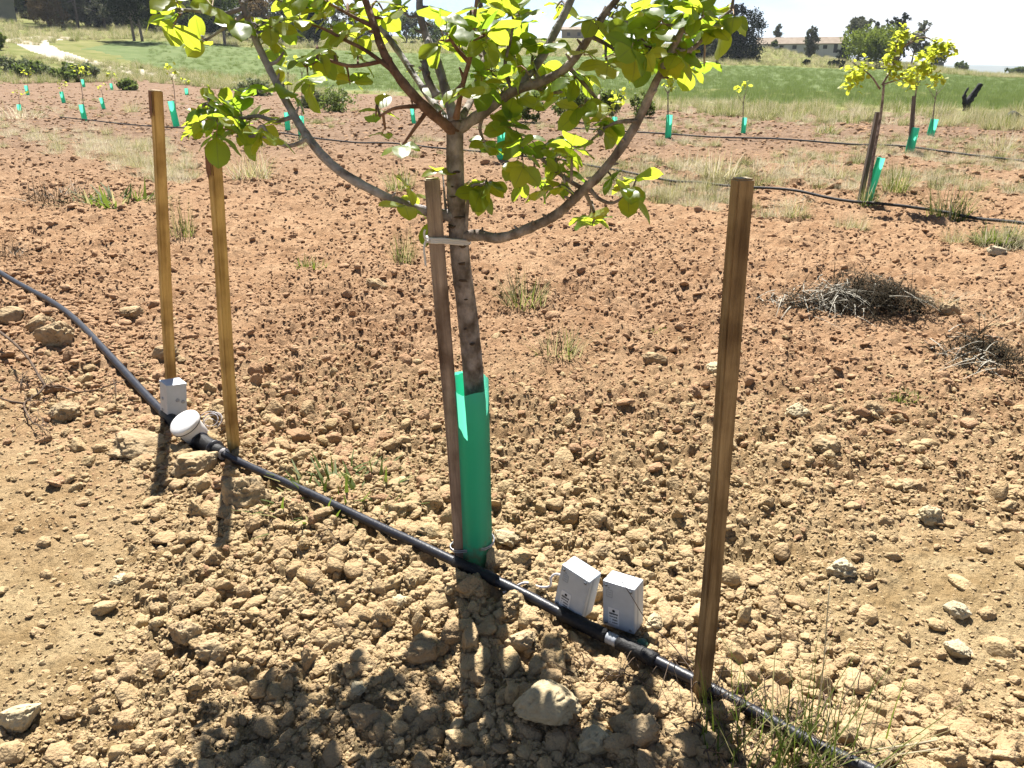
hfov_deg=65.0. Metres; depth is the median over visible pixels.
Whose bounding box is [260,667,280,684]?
soil clod
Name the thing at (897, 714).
soil clod
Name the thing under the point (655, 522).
soil clod
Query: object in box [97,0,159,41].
tree
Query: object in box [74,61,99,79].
shrub
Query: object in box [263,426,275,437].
soil clod
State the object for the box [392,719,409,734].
soil clod
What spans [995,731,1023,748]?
soil clod
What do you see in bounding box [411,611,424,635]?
soil clod
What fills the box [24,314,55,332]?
soil clod
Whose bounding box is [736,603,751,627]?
soil clod
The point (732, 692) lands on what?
grass clump
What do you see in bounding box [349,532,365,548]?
soil clod
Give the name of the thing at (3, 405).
soil clod
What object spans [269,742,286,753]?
soil clod
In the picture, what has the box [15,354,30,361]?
soil clod
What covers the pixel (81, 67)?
sapling
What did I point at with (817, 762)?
grass clump
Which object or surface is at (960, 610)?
stone
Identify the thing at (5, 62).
shrub
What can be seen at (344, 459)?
soil clod
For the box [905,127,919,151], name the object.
tree guard
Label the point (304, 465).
soil clod
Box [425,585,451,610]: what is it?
soil clod
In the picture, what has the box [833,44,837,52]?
door
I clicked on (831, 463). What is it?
soil clod
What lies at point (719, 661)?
soil clod
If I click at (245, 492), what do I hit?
soil clod
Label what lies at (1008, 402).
soil clod
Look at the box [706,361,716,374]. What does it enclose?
stone
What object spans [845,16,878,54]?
tree
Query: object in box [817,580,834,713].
grass stalk
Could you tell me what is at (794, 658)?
soil clod
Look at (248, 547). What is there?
soil clod
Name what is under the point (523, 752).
soil clod
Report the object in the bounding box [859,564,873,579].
soil clod
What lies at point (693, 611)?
soil clod
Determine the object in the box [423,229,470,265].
tree tie
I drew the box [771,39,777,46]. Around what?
bush
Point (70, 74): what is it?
shrub
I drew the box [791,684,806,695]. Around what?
soil clod
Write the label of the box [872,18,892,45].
tree
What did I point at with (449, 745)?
soil clod
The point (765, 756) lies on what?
soil clod
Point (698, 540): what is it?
soil clod
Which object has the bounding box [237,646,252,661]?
soil clod
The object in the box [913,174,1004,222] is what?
grass tuft
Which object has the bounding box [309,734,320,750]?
soil clod
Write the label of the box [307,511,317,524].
soil clod
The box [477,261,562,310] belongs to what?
dry weed
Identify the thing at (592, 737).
stone
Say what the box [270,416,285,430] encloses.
soil clod
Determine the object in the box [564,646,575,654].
soil clod
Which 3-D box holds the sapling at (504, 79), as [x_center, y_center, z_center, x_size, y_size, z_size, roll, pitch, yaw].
[-0.240,-4.867,14.411,0.663,1.617,0.577,8,23,20]
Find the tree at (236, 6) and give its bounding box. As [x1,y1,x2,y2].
[233,0,267,39]
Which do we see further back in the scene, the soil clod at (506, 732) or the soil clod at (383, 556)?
the soil clod at (383, 556)
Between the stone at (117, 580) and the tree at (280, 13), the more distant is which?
the tree at (280, 13)
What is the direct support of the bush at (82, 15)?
on the meadow
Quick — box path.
[6,36,235,82]
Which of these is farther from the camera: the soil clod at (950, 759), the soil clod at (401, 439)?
the soil clod at (401, 439)
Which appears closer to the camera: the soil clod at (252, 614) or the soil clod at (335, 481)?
the soil clod at (252, 614)
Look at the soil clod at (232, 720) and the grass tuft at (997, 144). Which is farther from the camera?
the grass tuft at (997, 144)
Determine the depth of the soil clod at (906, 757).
1.87 m
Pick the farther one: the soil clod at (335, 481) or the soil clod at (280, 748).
the soil clod at (335, 481)
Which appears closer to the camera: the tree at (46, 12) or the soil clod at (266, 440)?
the soil clod at (266, 440)
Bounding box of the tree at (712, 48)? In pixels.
[706,38,717,62]
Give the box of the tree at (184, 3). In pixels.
[144,0,189,14]
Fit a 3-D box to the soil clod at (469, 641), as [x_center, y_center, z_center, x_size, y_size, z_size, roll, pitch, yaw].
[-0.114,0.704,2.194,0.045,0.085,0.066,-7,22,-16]
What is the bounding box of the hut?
[0,0,16,20]
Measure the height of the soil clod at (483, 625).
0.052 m
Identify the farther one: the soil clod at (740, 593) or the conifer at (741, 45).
the conifer at (741, 45)
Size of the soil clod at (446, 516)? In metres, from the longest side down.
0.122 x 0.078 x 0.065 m
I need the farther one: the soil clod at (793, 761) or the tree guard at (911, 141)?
the tree guard at (911, 141)
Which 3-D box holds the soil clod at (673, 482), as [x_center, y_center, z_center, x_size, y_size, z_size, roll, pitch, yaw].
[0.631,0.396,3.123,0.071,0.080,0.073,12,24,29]
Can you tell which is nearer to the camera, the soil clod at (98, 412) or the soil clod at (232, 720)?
the soil clod at (232, 720)
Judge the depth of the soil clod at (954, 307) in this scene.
5.45 m
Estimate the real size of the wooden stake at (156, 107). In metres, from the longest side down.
1.530 x 0.051 x 0.048 m
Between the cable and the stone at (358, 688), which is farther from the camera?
the cable
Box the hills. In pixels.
[944,65,1023,72]
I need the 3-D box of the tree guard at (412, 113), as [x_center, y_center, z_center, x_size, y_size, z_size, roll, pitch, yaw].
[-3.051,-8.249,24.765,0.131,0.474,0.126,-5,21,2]
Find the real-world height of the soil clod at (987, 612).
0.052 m
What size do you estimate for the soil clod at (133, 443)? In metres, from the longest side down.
0.247 x 0.217 x 0.107 m
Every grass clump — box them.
[646,642,838,743]
[696,661,850,767]
[713,616,964,767]
[727,620,973,767]
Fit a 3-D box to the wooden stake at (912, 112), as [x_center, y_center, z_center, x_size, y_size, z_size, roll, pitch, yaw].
[7.743,-4.984,15.594,0.147,1.137,0.050,0,21,0]
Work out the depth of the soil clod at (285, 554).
2.60 m
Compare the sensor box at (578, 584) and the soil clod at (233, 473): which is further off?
the soil clod at (233, 473)
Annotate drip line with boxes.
[59,116,1023,224]
[574,127,1023,161]
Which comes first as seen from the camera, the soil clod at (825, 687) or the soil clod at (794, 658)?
the soil clod at (825, 687)
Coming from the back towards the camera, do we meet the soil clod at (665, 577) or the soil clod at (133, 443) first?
the soil clod at (133, 443)
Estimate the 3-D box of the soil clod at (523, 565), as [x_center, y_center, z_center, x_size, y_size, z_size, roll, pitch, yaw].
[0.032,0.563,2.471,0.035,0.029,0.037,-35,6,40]
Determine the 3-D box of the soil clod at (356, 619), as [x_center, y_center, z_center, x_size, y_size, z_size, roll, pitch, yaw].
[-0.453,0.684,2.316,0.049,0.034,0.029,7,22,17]
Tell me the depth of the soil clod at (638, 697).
2.01 m
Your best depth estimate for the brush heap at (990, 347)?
4.53 m
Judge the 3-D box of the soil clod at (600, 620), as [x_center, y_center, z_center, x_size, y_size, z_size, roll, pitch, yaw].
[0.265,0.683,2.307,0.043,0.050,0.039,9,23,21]
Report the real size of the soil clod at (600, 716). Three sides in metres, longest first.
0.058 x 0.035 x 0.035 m
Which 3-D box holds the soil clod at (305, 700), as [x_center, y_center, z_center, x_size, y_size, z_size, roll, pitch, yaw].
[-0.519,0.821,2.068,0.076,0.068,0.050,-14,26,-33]
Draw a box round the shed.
[917,60,945,66]
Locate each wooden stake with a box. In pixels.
[148,90,175,378]
[204,147,239,451]
[424,177,462,557]
[692,177,753,700]
[858,112,879,200]
[908,96,915,136]
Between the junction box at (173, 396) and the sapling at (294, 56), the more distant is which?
the sapling at (294, 56)
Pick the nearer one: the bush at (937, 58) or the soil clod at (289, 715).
the soil clod at (289, 715)
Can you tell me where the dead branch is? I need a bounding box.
[0,331,124,433]
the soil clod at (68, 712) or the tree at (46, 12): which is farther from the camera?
the tree at (46, 12)
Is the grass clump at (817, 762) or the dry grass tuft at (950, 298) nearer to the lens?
the grass clump at (817, 762)
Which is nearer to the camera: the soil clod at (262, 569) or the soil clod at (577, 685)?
the soil clod at (577, 685)
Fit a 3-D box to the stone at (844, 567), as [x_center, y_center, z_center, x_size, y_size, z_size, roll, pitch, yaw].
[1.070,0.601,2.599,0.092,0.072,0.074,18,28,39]
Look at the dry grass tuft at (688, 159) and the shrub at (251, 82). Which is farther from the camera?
the shrub at (251, 82)
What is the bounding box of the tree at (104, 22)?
[93,0,106,28]
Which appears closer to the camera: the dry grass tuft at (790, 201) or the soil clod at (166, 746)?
the soil clod at (166, 746)
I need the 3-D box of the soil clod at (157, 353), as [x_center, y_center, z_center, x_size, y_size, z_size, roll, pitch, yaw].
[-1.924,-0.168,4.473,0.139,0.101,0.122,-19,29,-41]
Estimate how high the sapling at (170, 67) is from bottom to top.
1.718 m
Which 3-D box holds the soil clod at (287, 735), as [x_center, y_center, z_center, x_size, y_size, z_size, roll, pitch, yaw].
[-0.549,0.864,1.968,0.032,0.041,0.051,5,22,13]
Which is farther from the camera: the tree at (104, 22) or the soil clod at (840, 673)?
the tree at (104, 22)
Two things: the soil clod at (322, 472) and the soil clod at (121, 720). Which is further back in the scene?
the soil clod at (322, 472)
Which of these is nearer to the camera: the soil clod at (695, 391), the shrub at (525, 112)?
the soil clod at (695, 391)
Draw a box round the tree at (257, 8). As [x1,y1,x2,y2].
[247,0,281,39]
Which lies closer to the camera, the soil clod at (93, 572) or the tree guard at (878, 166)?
the soil clod at (93, 572)
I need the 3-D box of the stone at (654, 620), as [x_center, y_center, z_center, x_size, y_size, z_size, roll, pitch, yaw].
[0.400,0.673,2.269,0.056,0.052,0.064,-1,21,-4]
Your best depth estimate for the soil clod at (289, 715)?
2.02 m
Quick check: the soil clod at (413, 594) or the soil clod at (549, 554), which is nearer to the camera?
the soil clod at (413, 594)
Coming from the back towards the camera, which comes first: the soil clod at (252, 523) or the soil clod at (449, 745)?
the soil clod at (252, 523)
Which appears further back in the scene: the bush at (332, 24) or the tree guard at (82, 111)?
the bush at (332, 24)
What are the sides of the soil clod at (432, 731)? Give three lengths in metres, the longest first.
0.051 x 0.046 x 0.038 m
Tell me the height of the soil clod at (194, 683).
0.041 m
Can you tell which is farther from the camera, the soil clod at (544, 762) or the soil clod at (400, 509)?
the soil clod at (400, 509)
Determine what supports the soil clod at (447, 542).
on the ground
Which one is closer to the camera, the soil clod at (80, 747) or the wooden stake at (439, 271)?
the soil clod at (80, 747)
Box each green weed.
[42,177,173,210]
[235,447,429,538]
[281,252,331,270]
[882,389,929,404]
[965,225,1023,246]
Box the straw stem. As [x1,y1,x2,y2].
[849,737,993,754]
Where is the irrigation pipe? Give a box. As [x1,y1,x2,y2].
[0,270,880,767]
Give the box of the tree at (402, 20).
[367,10,405,33]
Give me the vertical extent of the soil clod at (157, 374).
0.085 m
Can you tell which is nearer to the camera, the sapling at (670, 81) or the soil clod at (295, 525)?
the soil clod at (295, 525)
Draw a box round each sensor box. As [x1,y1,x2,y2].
[554,556,600,616]
[603,571,642,633]
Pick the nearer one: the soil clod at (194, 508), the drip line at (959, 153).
the soil clod at (194, 508)
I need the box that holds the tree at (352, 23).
[342,0,371,40]
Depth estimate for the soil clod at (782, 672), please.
2.10 m
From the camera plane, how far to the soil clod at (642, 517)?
2.87 m
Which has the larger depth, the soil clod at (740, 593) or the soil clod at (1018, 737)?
the soil clod at (740, 593)
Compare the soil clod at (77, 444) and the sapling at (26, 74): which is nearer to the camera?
the soil clod at (77, 444)
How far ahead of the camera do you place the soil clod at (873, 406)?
3.82 m
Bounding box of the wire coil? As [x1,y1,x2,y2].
[200,411,221,430]
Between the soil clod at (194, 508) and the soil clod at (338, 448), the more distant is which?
the soil clod at (338, 448)
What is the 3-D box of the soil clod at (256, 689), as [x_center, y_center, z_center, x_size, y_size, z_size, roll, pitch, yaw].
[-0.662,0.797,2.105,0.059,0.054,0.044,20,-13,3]
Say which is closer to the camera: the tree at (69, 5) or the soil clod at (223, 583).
the soil clod at (223, 583)
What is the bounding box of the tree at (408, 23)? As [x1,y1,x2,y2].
[399,10,419,41]
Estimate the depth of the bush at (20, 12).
168.40 m
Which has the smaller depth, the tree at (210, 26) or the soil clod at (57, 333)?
the soil clod at (57, 333)
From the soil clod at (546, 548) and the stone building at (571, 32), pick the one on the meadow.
the stone building at (571, 32)
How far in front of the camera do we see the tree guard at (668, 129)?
19.15 m
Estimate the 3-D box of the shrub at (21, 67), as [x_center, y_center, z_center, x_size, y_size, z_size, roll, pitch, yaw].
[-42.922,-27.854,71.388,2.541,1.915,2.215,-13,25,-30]
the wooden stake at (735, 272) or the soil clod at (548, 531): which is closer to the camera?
the wooden stake at (735, 272)
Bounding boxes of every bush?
[14,2,24,14]
[55,0,95,23]
[85,8,112,27]
[97,4,128,25]
[125,5,147,29]
[136,12,173,29]
[170,10,190,25]
[221,15,237,37]
[291,22,327,41]
[327,20,344,27]
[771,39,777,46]
[802,58,810,64]
[827,59,845,67]
[840,21,913,67]
[916,44,947,65]
[954,60,968,70]
[1004,66,1023,74]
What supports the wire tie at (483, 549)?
attached to the tree guard at (473, 419)
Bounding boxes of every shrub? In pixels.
[0,32,6,48]
[0,55,32,72]
[0,233,34,260]
[1,174,102,203]
[11,59,44,77]
[21,62,50,77]
[48,61,78,78]
[59,69,90,81]
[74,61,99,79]
[114,77,139,90]
[231,77,273,95]
[295,89,324,107]
[319,84,358,111]
[520,90,543,121]
[551,88,588,115]
[580,87,624,117]
[629,91,656,116]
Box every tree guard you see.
[59,92,65,102]
[78,104,87,120]
[99,98,105,108]
[168,101,179,126]
[284,112,290,129]
[298,116,303,136]
[410,109,415,123]
[455,371,491,567]
[497,133,504,159]
[665,115,672,137]
[741,117,746,132]
[864,157,884,205]
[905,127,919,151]
[927,119,938,135]
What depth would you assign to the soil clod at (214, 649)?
2.18 m
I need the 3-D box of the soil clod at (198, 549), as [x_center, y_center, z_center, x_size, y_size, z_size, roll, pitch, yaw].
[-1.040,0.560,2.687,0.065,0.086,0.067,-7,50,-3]
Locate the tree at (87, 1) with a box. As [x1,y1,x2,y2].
[73,0,107,26]
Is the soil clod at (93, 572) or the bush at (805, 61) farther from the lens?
the bush at (805, 61)
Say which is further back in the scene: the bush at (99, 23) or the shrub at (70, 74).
the bush at (99, 23)
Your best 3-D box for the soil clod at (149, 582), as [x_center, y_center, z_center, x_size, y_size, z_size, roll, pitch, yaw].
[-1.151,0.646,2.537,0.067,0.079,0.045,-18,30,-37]
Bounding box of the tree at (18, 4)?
[14,0,31,15]
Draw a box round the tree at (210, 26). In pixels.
[181,0,221,34]
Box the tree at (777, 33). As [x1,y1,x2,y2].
[773,23,782,36]
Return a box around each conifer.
[306,7,324,44]
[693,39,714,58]
[711,3,768,61]
[836,33,850,59]
[887,12,911,63]
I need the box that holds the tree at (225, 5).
[185,0,240,44]
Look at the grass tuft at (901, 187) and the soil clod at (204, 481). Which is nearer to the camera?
the soil clod at (204, 481)
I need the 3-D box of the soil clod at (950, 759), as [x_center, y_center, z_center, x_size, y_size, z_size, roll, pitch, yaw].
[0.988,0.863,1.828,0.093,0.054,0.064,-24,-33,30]
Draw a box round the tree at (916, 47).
[905,20,932,63]
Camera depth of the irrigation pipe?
2.40 m
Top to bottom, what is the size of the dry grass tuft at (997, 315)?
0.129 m
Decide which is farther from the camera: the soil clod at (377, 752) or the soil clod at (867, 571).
the soil clod at (867, 571)
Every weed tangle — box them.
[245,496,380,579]
[539,629,763,696]
[675,660,887,767]
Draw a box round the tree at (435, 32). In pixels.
[408,19,445,42]
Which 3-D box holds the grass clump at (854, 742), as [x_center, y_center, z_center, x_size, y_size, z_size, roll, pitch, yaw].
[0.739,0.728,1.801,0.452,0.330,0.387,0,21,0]
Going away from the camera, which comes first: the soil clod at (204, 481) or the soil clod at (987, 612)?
the soil clod at (987, 612)
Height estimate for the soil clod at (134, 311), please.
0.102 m
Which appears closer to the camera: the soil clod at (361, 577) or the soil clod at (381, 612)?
the soil clod at (381, 612)
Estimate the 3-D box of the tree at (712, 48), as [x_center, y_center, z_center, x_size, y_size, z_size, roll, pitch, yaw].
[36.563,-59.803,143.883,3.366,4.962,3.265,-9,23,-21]
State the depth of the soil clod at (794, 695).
2.00 m
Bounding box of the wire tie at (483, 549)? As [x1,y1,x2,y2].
[450,534,494,552]
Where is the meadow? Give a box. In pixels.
[0,11,1022,115]
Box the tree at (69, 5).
[49,0,109,28]
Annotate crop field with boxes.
[81,41,1023,93]
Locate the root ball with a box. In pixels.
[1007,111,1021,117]
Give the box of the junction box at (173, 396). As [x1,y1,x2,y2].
[159,378,186,414]
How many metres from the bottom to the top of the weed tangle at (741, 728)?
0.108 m
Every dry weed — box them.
[381,225,419,263]
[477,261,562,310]
[514,317,601,361]
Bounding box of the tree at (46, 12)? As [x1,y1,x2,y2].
[21,0,70,27]
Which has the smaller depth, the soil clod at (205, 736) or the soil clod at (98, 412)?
the soil clod at (205, 736)
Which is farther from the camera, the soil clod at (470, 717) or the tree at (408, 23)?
the tree at (408, 23)
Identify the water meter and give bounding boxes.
[159,410,229,459]
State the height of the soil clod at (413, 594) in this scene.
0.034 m
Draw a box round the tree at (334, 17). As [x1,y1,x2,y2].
[324,5,345,23]
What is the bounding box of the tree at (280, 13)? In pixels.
[265,1,296,41]
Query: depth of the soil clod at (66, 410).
3.70 m
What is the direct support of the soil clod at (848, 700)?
on the ground
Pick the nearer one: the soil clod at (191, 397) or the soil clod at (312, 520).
the soil clod at (312, 520)
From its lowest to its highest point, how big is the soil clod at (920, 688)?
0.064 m
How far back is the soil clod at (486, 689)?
2.06 m
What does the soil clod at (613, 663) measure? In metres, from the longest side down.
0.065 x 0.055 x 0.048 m
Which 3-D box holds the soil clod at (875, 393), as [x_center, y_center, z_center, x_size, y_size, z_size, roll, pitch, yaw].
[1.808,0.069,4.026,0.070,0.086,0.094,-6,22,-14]
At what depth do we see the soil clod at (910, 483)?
3.12 m
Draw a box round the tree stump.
[962,83,982,110]
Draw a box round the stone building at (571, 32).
[561,27,583,37]
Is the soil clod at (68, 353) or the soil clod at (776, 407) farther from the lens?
the soil clod at (68, 353)
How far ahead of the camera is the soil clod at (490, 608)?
2.34 m
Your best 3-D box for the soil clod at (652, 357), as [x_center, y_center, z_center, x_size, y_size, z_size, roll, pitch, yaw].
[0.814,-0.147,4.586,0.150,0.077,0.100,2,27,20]
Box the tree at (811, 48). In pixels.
[803,25,820,56]
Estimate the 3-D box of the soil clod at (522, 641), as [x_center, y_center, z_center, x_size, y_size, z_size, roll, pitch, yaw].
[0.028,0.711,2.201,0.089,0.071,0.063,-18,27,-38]
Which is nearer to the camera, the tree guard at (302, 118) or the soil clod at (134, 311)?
the soil clod at (134, 311)
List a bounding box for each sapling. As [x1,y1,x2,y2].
[12,89,28,103]
[20,68,32,85]
[70,63,88,104]
[163,62,178,108]
[293,55,304,115]
[488,65,516,108]
[608,87,625,120]
[661,76,675,114]
[733,80,752,117]
[837,22,958,192]
[897,60,936,126]
[929,82,944,120]
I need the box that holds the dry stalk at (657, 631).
[615,572,692,671]
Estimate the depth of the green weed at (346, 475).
3.07 m
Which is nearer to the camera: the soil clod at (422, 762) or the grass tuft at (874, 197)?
the soil clod at (422, 762)
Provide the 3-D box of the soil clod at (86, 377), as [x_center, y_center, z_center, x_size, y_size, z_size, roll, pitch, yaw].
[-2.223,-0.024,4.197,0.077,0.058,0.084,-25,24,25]
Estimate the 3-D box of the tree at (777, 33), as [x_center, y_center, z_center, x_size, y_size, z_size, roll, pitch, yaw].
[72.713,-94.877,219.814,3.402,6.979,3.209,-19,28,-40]
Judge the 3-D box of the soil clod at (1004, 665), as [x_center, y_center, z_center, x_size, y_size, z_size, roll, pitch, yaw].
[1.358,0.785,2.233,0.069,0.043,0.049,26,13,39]
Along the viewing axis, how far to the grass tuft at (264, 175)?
11.96 m
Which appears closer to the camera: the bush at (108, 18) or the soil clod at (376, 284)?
the soil clod at (376, 284)
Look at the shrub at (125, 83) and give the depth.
59.05 m
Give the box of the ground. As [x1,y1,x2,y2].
[0,78,1023,767]
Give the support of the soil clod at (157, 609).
on the ground
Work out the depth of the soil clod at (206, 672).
2.13 m
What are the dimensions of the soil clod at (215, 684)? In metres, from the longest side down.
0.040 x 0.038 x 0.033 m
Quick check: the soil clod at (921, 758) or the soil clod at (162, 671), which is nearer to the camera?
the soil clod at (921, 758)
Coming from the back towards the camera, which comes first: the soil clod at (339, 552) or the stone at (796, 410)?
the stone at (796, 410)
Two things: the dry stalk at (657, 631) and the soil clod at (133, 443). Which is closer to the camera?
the dry stalk at (657, 631)
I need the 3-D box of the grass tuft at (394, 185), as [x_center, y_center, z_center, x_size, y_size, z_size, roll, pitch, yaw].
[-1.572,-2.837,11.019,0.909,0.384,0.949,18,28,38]
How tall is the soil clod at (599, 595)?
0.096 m
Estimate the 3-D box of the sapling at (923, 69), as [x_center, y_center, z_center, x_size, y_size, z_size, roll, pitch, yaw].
[4.372,-3.081,9.275,1.314,2.009,0.452,0,21,0]
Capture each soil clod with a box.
[0,306,24,324]
[0,400,6,409]
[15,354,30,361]
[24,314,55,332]
[24,388,42,399]
[32,321,74,346]
[34,536,50,547]
[42,375,59,384]
[44,382,64,393]
[48,399,81,421]
[59,705,81,718]
[63,346,76,360]
[68,436,86,451]
[71,741,86,755]
[78,372,92,383]
[81,456,95,465]
[88,567,100,577]
[88,703,101,713]
[94,408,106,416]
[107,711,136,730]
[108,428,167,458]
[119,305,143,318]
[128,543,139,553]
[136,730,146,737]
[137,577,155,590]
[152,344,179,359]
[152,370,164,378]
[153,664,169,678]
[154,603,160,615]
[160,740,175,755]
[168,620,202,645]
[169,450,218,477]
[170,688,186,702]
[172,443,192,457]
[179,604,189,618]
[185,762,193,767]
[187,394,194,400]
[187,675,201,693]
[188,500,202,516]
[191,541,206,556]
[194,639,226,663]
[195,473,212,493]
[197,731,215,742]
[199,667,214,678]
[203,382,216,393]
[203,549,223,565]
[209,399,223,412]
[209,404,223,419]
[210,679,222,690]
[214,577,234,589]
[214,607,232,617]
[220,437,226,443]
[221,476,271,507]
[223,530,234,537]
[224,470,240,477]
[225,676,248,690]
[225,715,237,727]
[231,597,246,608]
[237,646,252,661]
[239,543,252,552]
[244,514,263,532]
[244,710,254,717]
[246,606,259,625]
[247,362,264,377]
[248,678,267,698]
[249,373,262,385]
[254,563,271,578]
[259,640,269,650]
[260,414,275,423]
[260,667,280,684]
[260,705,273,713]
[262,437,273,444]
[262,440,275,451]
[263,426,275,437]
[265,399,284,415]
[269,383,280,389]
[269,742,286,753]
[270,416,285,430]
[275,659,291,668]
[277,463,295,474]
[278,549,292,558]
[278,728,296,742]
[280,373,293,381]
[280,674,293,692]
[283,711,294,723]
[286,384,299,395]
[286,428,309,443]
[288,578,300,590]
[289,520,306,531]
[294,692,323,707]
[297,535,309,549]
[298,462,310,470]
[300,400,315,417]
[301,647,317,671]
[301,752,311,758]
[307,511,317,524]
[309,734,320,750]
[314,467,325,482]
[317,524,326,533]
[323,474,341,489]
[325,432,341,443]
[325,545,347,562]
[334,444,343,454]
[337,592,356,607]
[338,523,356,542]
[340,457,350,464]
[348,702,381,732]
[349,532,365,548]
[349,615,360,624]
[353,574,364,583]
[365,760,372,767]
[366,278,387,289]
[367,746,384,759]
[370,601,392,622]
[376,549,391,565]
[384,460,400,474]
[384,574,402,592]
[388,503,407,517]
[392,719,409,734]
[394,673,409,685]
[396,435,410,447]
[398,353,412,365]
[403,491,423,504]
[403,567,427,588]
[404,638,437,664]
[408,590,418,598]
[410,690,428,709]
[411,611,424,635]
[413,755,432,767]
[421,491,443,508]
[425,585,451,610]
[425,727,444,744]
[437,531,451,541]
[437,539,453,548]
[439,617,463,644]
[440,505,451,524]
[444,736,455,750]
[461,621,478,652]
[464,707,485,723]
[469,667,482,686]
[478,682,494,698]
[479,621,493,635]
[485,548,511,572]
[485,604,495,613]
[490,648,498,659]
[499,721,512,740]
[504,629,536,652]
[507,487,514,495]
[516,744,531,759]
[518,563,528,568]
[533,554,550,567]
[535,501,545,512]
[537,756,551,767]
[542,528,552,535]
[542,546,554,550]
[543,550,553,558]
[554,567,560,582]
[556,649,565,674]
[561,507,578,524]
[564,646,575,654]
[572,681,583,688]
[573,486,584,495]
[578,654,595,671]
[581,440,592,448]
[586,518,601,528]
[587,551,599,565]
[589,543,613,559]
[589,712,605,721]
[594,584,602,602]
[598,616,606,626]
[603,657,624,679]
[619,539,633,553]
[620,713,660,747]
[624,685,649,709]
[637,513,650,523]
[637,569,656,580]
[637,748,659,767]
[641,351,667,363]
[641,708,656,719]
[642,632,658,644]
[649,516,660,529]
[654,596,670,610]
[658,572,670,585]
[666,476,682,490]
[669,627,680,635]
[671,506,684,517]
[687,602,718,625]
[689,383,701,398]
[693,536,702,544]
[694,722,705,734]
[701,703,710,710]
[714,657,728,665]
[715,665,732,676]
[731,636,751,649]
[735,585,745,600]
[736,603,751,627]
[739,663,761,684]
[739,736,759,745]
[758,595,782,621]
[759,496,774,506]
[760,640,782,654]
[761,586,778,596]
[763,665,792,685]
[763,751,769,764]
[768,405,779,409]
[780,629,798,641]
[781,457,791,467]
[785,692,806,706]
[789,755,799,767]
[791,651,796,661]
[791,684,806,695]
[796,477,812,487]
[811,434,841,453]
[815,673,833,700]
[827,459,841,468]
[833,655,849,669]
[838,668,847,676]
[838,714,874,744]
[841,480,855,487]
[843,704,854,710]
[844,695,858,706]
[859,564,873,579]
[862,400,884,414]
[865,389,883,399]
[876,737,900,752]
[893,708,921,721]
[897,478,927,492]
[898,630,910,644]
[902,679,930,701]
[902,741,912,760]
[914,756,929,761]
[917,454,934,468]
[927,725,949,737]
[929,751,967,767]
[932,647,947,659]
[937,302,959,315]
[942,709,963,718]
[943,688,963,712]
[959,676,973,692]
[974,747,992,763]
[975,730,986,736]
[979,605,996,620]
[988,323,1012,328]
[988,658,1009,671]
[994,737,1020,752]
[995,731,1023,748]
[1004,398,1014,405]
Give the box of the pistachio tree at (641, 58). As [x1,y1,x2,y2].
[146,0,747,395]
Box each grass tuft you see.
[222,143,299,179]
[378,164,419,191]
[667,145,728,169]
[676,144,769,180]
[744,158,796,175]
[763,149,839,175]
[765,193,819,208]
[810,154,860,179]
[853,180,888,206]
[879,160,931,192]
[912,285,983,311]
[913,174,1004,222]
[974,128,1023,150]
[974,303,1023,325]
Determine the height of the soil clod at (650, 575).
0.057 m
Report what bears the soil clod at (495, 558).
on the ground
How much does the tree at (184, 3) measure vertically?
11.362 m
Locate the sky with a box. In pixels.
[235,0,1023,65]
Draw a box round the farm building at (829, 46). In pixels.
[757,37,843,56]
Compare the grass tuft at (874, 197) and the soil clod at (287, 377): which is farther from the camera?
the grass tuft at (874, 197)
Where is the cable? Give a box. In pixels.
[503,573,559,593]
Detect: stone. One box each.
[0,703,41,733]
[108,573,125,585]
[351,681,366,695]
[391,594,406,608]
[494,529,519,546]
[512,679,581,725]
[578,724,609,755]
[645,612,662,631]
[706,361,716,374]
[785,402,811,417]
[826,557,857,578]
[915,505,943,525]
[942,600,971,619]
[943,639,972,657]
[986,246,1006,255]
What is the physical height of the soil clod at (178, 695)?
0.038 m
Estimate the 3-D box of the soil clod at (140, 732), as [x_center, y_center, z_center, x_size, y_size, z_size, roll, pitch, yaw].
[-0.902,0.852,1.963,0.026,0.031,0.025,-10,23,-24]
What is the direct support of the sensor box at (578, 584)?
on the ground
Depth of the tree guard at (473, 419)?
2.41 m
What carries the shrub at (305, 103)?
on the ground
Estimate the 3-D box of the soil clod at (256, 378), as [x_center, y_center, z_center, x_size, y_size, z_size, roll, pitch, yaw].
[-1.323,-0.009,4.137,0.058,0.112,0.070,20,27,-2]
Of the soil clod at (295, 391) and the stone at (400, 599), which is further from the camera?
the soil clod at (295, 391)
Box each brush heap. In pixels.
[751,248,967,331]
[893,311,1023,381]
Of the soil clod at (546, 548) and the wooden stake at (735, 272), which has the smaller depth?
the wooden stake at (735, 272)

